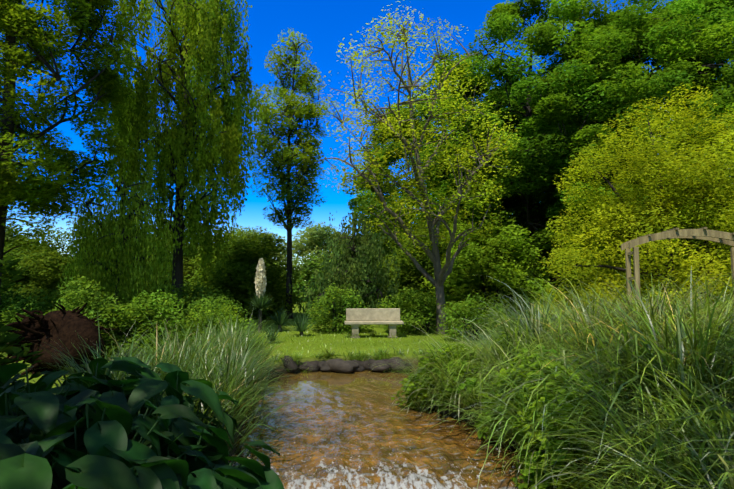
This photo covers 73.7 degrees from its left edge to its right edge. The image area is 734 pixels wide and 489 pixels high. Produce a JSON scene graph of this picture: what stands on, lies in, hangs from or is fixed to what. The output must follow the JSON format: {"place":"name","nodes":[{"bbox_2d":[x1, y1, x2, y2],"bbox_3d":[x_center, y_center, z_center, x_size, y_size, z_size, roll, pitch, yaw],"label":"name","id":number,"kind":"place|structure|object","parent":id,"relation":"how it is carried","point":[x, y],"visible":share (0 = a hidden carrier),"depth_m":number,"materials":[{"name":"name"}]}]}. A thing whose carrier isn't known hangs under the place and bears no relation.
{"place":"outdoors","nodes":[
{"label":"outdoors","id":0,"kind":"place"},
{"bbox_2d":[0,285,655,488],"bbox_3d":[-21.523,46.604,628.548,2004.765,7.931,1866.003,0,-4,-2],"label":"terrain","id":1,"kind":"structure","parent":0,"point":[322,344],"depth_m":12.64,"materials":[{"name":"green plant"}]},
{"bbox_2d":[0,256,43,412],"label":"shrub","id":2,"kind":"object","parent":1,"relation":"on","point":[10,339],"visible":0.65,"depth_m":5.11,"materials":[{"name":"green plant"}]},
{"bbox_2d":[5,226,53,256],"bbox_3d":[-29.226,1.608,39.127,9.342,6.628,8.839,0,-4,-2],"label":"tree","id":3,"kind":"object","parent":1,"relation":"on","point":[16,238],"visible":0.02,"depth_m":39.05,"materials":[{"name":"green plant"}]},
{"bbox_2d":[1,225,69,314],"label":"tree","id":4,"kind":"object","parent":1,"relation":"on","point":[14,252],"visible":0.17,"depth_m":22.68,"materials":[{"name":"green plant"}]},
{"bbox_2d":[0,278,74,329],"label":"dark hedge","id":5,"kind":"object","parent":1,"relation":"on","point":[5,296],"visible":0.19,"depth_m":14.00,"materials":[{"name":"green plant"}]},
{"bbox_2d":[0,287,94,336],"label":"shrub","id":6,"kind":"object","parent":1,"relation":"on","point":[38,306],"visible":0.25,"depth_m":11.31,"materials":[{"name":"green plant"}]},
{"bbox_2d":[0,302,116,374],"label":"uprooted stump","id":7,"kind":"object","parent":1,"relation":"on","point":[62,324],"visible":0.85,"depth_m":8.14,"materials":[{"name":"brown wood"}]},
{"bbox_2d":[0,0,141,335],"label":"tree","id":8,"kind":"object","parent":1,"relation":"on","point":[38,191],"visible":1,"depth_m":12.05,"materials":[{"name":"green plant"}]},
{"bbox_2d":[10,214,155,315],"bbox_3d":[-13.258,1.066,23.078,6.133,4.816,6.205,0,-4,-2],"label":"tree","id":9,"kind":"object","parent":1,"relation":"on","point":[47,266],"visible":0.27,"depth_m":21.50,"materials":[{"name":"green plant"}]},
{"bbox_2d":[43,276,148,357],"bbox_3d":[-5.938,1.610,10.826,2.151,1.826,2.176,-2,-5,23],"label":"shrub","id":10,"kind":"object","parent":1,"relation":"on","point":[102,318],"visible":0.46,"depth_m":10.58,"materials":[{"name":"green plant"}]},
{"bbox_2d":[58,168,178,339],"bbox_3d":[-6.449,0.451,13.019,2.979,4.927,3.038,4,-6,-42],"label":"young willow tree","id":11,"kind":"object","parent":1,"relation":"on","point":[124,263],"visible":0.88,"depth_m":12.54,"materials":[{"name":"green plant"}]},
{"bbox_2d":[0,357,284,488],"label":"plants","id":12,"kind":"object","parent":1,"relation":"on","point":[49,439],"visible":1,"depth_m":3.00,"materials":[{"name":"green plant"}]},
{"bbox_2d":[100,224,199,316],"bbox_3d":[-10.522,1.224,24.186,6.002,4.700,6.491,0,-4,-2],"label":"woodland shrub","id":13,"kind":"object","parent":1,"relation":"on","point":[184,274],"visible":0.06,"depth_m":23.29,"materials":[{"name":"green plant"}]},
{"bbox_2d":[0,311,303,464],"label":"bank grass","id":14,"kind":"structure","parent":1,"relation":"on","point":[231,365],"depth_m":5.89,"materials":[{"name":"green plant"}]},
{"bbox_2d":[105,289,199,358],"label":"shrub","id":15,"kind":"object","parent":1,"relation":"on","point":[141,324],"visible":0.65,"depth_m":10.67,"materials":[{"name":"green plant"}]},
{"bbox_2d":[91,0,271,318],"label":"willow tree","id":16,"kind":"object","parent":1,"relation":"on","point":[178,144],"visible":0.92,"depth_m":16.69,"materials":[{"name":"green plant"}]},
{"bbox_2d":[148,278,233,339],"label":"lawn shrub","id":17,"kind":"object","parent":1,"relation":"on","point":[191,296],"visible":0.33,"depth_m":14.19,"materials":[{"name":"green plant"}]},
{"bbox_2d":[170,294,257,349],"bbox_3d":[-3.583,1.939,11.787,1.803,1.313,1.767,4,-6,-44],"label":"shrub","id":18,"kind":"object","parent":1,"relation":"on","point":[205,321],"visible":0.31,"depth_m":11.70,"materials":[{"name":"green plant"}]},
{"bbox_2d":[183,227,274,314],"bbox_3d":[-7.075,1.319,24.861,5.291,4.592,5.201,-4,-6,43],"label":"woodland shrub","id":19,"kind":"object","parent":1,"relation":"on","point":[198,254],"visible":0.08,"depth_m":24.07,"materials":[{"name":"green plant"}]},
{"bbox_2d":[184,227,301,319],"bbox_3d":[-5.704,1.350,23.128,5.327,4.280,5.458,0,-4,-2],"label":"woodland shrub","id":20,"kind":"object","parent":1,"relation":"on","point":[239,261],"visible":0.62,"depth_m":21.85,"materials":[{"name":"green plant"}]},
{"bbox_2d":[213,226,294,272],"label":"tree","id":21,"kind":"object","parent":1,"relation":"on","point":[250,231],"visible":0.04,"depth_m":43.42,"materials":[{"name":"green plant"}]},
{"bbox_2d":[248,258,272,332],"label":"flowering yucca","id":22,"kind":"object","parent":1,"relation":"on","point":[259,303],"visible":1,"depth_m":15.61,"materials":[{"name":"beige plant"}]},
{"bbox_2d":[261,325,285,342],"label":"spiky plant","id":23,"kind":"object","parent":1,"relation":"on","point":[272,334],"visible":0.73,"depth_m":12.99,"materials":[{"name":"green plant"}]},
{"bbox_2d":[268,310,292,330],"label":"spiky plant","id":24,"kind":"object","parent":1,"relation":"on","point":[280,319],"visible":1,"depth_m":16.17,"materials":[{"name":"green plant"}]},
{"bbox_2d":[264,260,305,292],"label":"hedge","id":25,"kind":"object","parent":1,"relation":"on","point":[281,272],"visible":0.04,"depth_m":39.69,"materials":[{"name":"green plant"}]},
{"bbox_2d":[242,28,330,318],"bbox_3d":[-3.489,-3.245,22.128,3.948,13.698,3.873,-2,-5,27],"label":"poplar tree","id":26,"kind":"object","parent":1,"relation":"on","point":[285,156],"visible":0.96,"depth_m":21.75,"materials":[{"name":"green plant"}]},
{"bbox_2d":[278,254,323,302],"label":"hedge","id":27,"kind":"object","parent":1,"relation":"on","point":[298,281],"visible":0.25,"depth_m":39.43,"materials":[{"name":"green plant"}]},
{"bbox_2d":[287,312,314,335],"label":"spiky plant","id":28,"kind":"object","parent":1,"relation":"on","point":[301,326],"visible":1,"depth_m":14.79,"materials":[{"name":"green plant"}]},
{"bbox_2d":[277,222,351,292],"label":"tree","id":29,"kind":"object","parent":1,"relation":"on","point":[306,243],"visible":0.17,"depth_m":40.81,"materials":[{"name":"green plant"}]},
{"bbox_2d":[292,249,367,305],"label":"hedge","id":30,"kind":"object","parent":1,"relation":"on","point":[303,282],"visible":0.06,"depth_m":34.59,"materials":[{"name":"green plant"}]},
{"bbox_2d":[305,283,373,332],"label":"round shrub","id":31,"kind":"object","parent":1,"relation":"on","point":[338,309],"visible":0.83,"depth_m":16.09,"materials":[{"name":"green plant"}]},
{"bbox_2d":[282,211,406,323],"bbox_3d":[-0.893,1.186,20.604,5.094,5.274,4.746,0,-4,-2],"label":"dark conifer tree","id":32,"kind":"object","parent":1,"relation":"on","point":[358,256],"visible":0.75,"depth_m":19.67,"materials":[{"name":"green plant"}]},
{"bbox_2d":[281,355,411,372],"bbox_3d":[-1.015,2.541,10.296,3.908,0.431,0.796,0,-4,3],"label":"bank edging","id":33,"kind":"object","parent":1,"relation":"on","point":[339,365],"visible":0.75,"depth_m":10.14,"materials":[{"name":"grey stone"}]},
{"bbox_2d":[267,343,460,372],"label":"bank grass","id":34,"kind":"structure","parent":1,"relation":"on","point":[381,352],"depth_m":10.64,"materials":[{"name":"green plant"}]},
{"bbox_2d":[344,308,403,337],"bbox_3d":[0.200,2.327,14.456,1.720,0.848,0.472,0,-4,-4],"label":"stone bench","id":35,"kind":"object","parent":1,"relation":"on","point":[356,318],"visible":0.92,"depth_m":14.59,"materials":[{"name":"beige stone"}]},
{"bbox_2d":[343,329,406,338],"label":"grass","id":36,"kind":"structure","parent":1,"relation":"on","point":[372,335],"depth_m":14.45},
{"bbox_2d":[312,1,521,333],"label":"tree","id":37,"kind":"object","parent":1,"relation":"on","point":[441,276],"visible":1,"depth_m":15.59,"materials":[{"name":"green plant"}]},
{"bbox_2d":[377,286,456,334],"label":"shrub","id":38,"kind":"object","parent":1,"relation":"on","point":[419,308],"visible":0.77,"depth_m":15.75,"materials":[{"name":"green plant"}]},
{"bbox_2d":[391,354,455,410],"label":"bank plant","id":39,"kind":"object","parent":1,"relation":"on","point":[414,392],"visible":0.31,"depth_m":7.10,"materials":[{"name":"green plant"}]},
{"bbox_2d":[371,219,478,314],"bbox_3d":[2.614,1.112,24.418,5.982,4.923,6.017,0,-4,-2],"label":"woodland shrub","id":40,"kind":"object","parent":1,"relation":"on","point":[411,275],"visible":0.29,"depth_m":23.23,"materials":[{"name":"green plant"}]},
{"bbox_2d":[339,90,517,288],"bbox_3d":[3.594,-2.750,30.187,10.705,13.939,9.748,0,-4,-2],"label":"tree","id":41,"kind":"object","parent":1,"relation":"on","point":[354,204],"visible":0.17,"depth_m":28.14,"materials":[{"name":"green plant"}]},
{"bbox_2d":[417,342,482,382],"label":"bank plant","id":42,"kind":"object","parent":1,"relation":"on","point":[447,349],"visible":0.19,"depth_m":7.30,"materials":[{"name":"green plant"}]},
{"bbox_2d":[436,359,497,407],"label":"bank plant","id":43,"kind":"object","parent":1,"relation":"on","point":[462,386],"visible":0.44,"depth_m":6.52,"materials":[{"name":"green plant"}]},
{"bbox_2d":[436,293,515,340],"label":"shrub","id":44,"kind":"object","parent":1,"relation":"on","point":[462,309],"visible":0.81,"depth_m":13.81,"materials":[{"name":"green plant"}]},
{"bbox_2d":[421,211,563,320],"bbox_3d":[5.530,0.983,22.662,6.658,4.902,6.646,0,-4,-2],"label":"woodland shrub","id":45,"kind":"object","parent":1,"relation":"on","point":[472,266],"visible":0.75,"depth_m":21.28,"materials":[{"name":"green plant"}]},
{"bbox_2d":[474,367,529,448],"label":"bank plant","id":46,"kind":"object","parent":1,"relation":"on","point":[482,434],"visible":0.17,"depth_m":5.55,"materials":[{"name":"green plant"}]},
{"bbox_2d":[483,370,523,420],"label":"bank plant","id":47,"kind":"object","parent":1,"relation":"on","point":[503,390],"visible":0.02,"depth_m":5.69,"materials":[{"name":"green plant"}]},
{"bbox_2d":[491,327,539,357],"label":"bank plant","id":48,"kind":"object","parent":1,"relation":"on","point":[500,338],"visible":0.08,"depth_m":7.42,"materials":[{"name":"green plant"}]},
{"bbox_2d":[490,345,564,404],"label":"bank plant","id":49,"kind":"object","parent":1,"relation":"on","point":[537,361],"visible":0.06,"depth_m":5.70,"materials":[{"name":"green plant"}]},
{"bbox_2d":[496,363,563,423],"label":"bank plant","id":50,"kind":"object","parent":1,"relation":"on","point":[525,390],"visible":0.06,"depth_m":5.39,"materials":[{"name":"green plant"}]},
{"bbox_2d":[480,81,591,293],"bbox_3d":[11.485,-3.726,34.638,13.169,16.577,13.593,0,-4,-2],"label":"tree","id":51,"kind":"object","parent":1,"relation":"on","point":[555,284],"visible":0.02,"depth_m":30.37,"materials":[{"name":"green plant"}]},
{"bbox_2d":[405,0,672,312],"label":"tree","id":52,"kind":"object","parent":1,"relation":"on","point":[545,39],"visible":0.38,"depth_m":23.22,"materials":[{"name":"green plant"}]},
{"bbox_2d":[368,315,733,488],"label":"grass","id":53,"kind":"structure","parent":1,"relation":"on","point":[617,433],"depth_m":3.80,"materials":[{"name":"green plant"}]},
{"bbox_2d":[510,415,603,488],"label":"bank plant","id":54,"kind":"object","parent":1,"relation":"on","point":[527,474],"visible":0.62,"depth_m":4.26,"materials":[{"name":"green plant"}]},
{"bbox_2d":[520,365,602,421],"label":"bank plant","id":55,"kind":"object","parent":1,"relation":"on","point":[547,393],"visible":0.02,"depth_m":5.27,"materials":[{"name":"green plant"}]},
{"bbox_2d":[390,265,733,488],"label":"bank grass","id":56,"kind":"structure","parent":1,"relation":"on","point":[724,373],"depth_m":4.57,"materials":[{"name":"green plant"}]},
{"bbox_2d":[522,361,605,426],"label":"bank plant","id":57,"kind":"object","parent":1,"relation":"on","point":[555,375],"visible":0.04,"depth_m":5.16,"materials":[{"name":"green plant"}]},
{"bbox_2d":[512,372,639,463],"bbox_3d":[1.977,1.624,4.688,1.218,0.737,1.158,0,-4,-2],"label":"bank plant","id":58,"kind":"object","parent":1,"relation":"on","point":[569,405],"visible":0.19,"depth_m":4.57,"materials":[{"name":"green plant"}]},
{"bbox_2d":[545,268,621,300],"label":"hedge","id":59,"kind":"object","parent":1,"relation":"on","point":[577,285],"visible":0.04,"depth_m":36.34,"materials":[{"name":"green plant"}]},
{"bbox_2d":[548,275,625,299],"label":"hedge","id":60,"kind":"object","parent":1,"relation":"on","point":[585,284],"visible":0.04,"depth_m":39.22,"materials":[{"name":"green plant"}]},
{"bbox_2d":[451,258,733,357],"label":"pampas grass","id":61,"kind":"structure","parent":1,"relation":"on","point":[527,316],"depth_m":6.91,"materials":[{"name":"green plant"}]},
{"bbox_2d":[491,267,733,401],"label":"tall grass","id":62,"kind":"structure","parent":1,"relation":"on","point":[718,333],"depth_m":5.40,"materials":[{"name":"green plant"}]},
{"bbox_2d":[522,0,733,282],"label":"tree","id":63,"kind":"object","parent":1,"relation":"on","point":[668,27],"visible":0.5,"depth_m":20.55,"materials":[{"name":"green plant"}]},
{"bbox_2d":[534,82,733,319],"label":"tree","id":64,"kind":"object","parent":1,"relation":"on","point":[663,216],"visible":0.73,"depth_m":11.47,"materials":[{"name":"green plant"}]},
{"bbox_2d":[556,0,733,284],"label":"tree","id":65,"kind":"object","parent":1,"relation":"on","point":[714,12],"visible":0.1,"depth_m":22.42,"materials":[{"name":"green plant"}]},
{"bbox_2d":[608,340,713,419],"bbox_3d":[2.750,1.400,4.535,0.970,1.014,0.990,0,-4,-2],"label":"weed","id":66,"kind":"object","parent":1,"relation":"on","point":[648,369],"visible":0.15,"depth_m":4.50,"materials":[{"name":"green plant"}]},
{"bbox_2d":[621,227,733,315],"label":"garden arch","id":67,"kind":"structure","parent":1,"relation":"on","point":[722,237],"depth_m":7.95,"materials":[{"name":"brown wood"}]},
{"bbox_2d":[638,399,733,461],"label":"weed","id":68,"kind":"object","parent":1,"relation":"on","point":[679,402],"visible":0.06,"depth_m":3.84,"materials":[{"name":"green plant"}]},
{"bbox_2d":[246,330,459,356],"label":"lawn","id":69,"kind":"structure","parent":0,"point":[346,340],"depth_m":13.19,"materials":[{"name":"green plant"}]},
{"bbox_2d":[0,0,732,280],"label":"sky","id":70,"kind":"structure","parent":0,"point":[325,23],"materials":[{"name":"blue"}]},
{"bbox_2d":[228,368,531,488],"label":"stream water","id":71,"kind":"structure","parent":0,"point":[351,430],"depth_m":5.76,"materials":[{"name":"brown liquid"}]}
]}

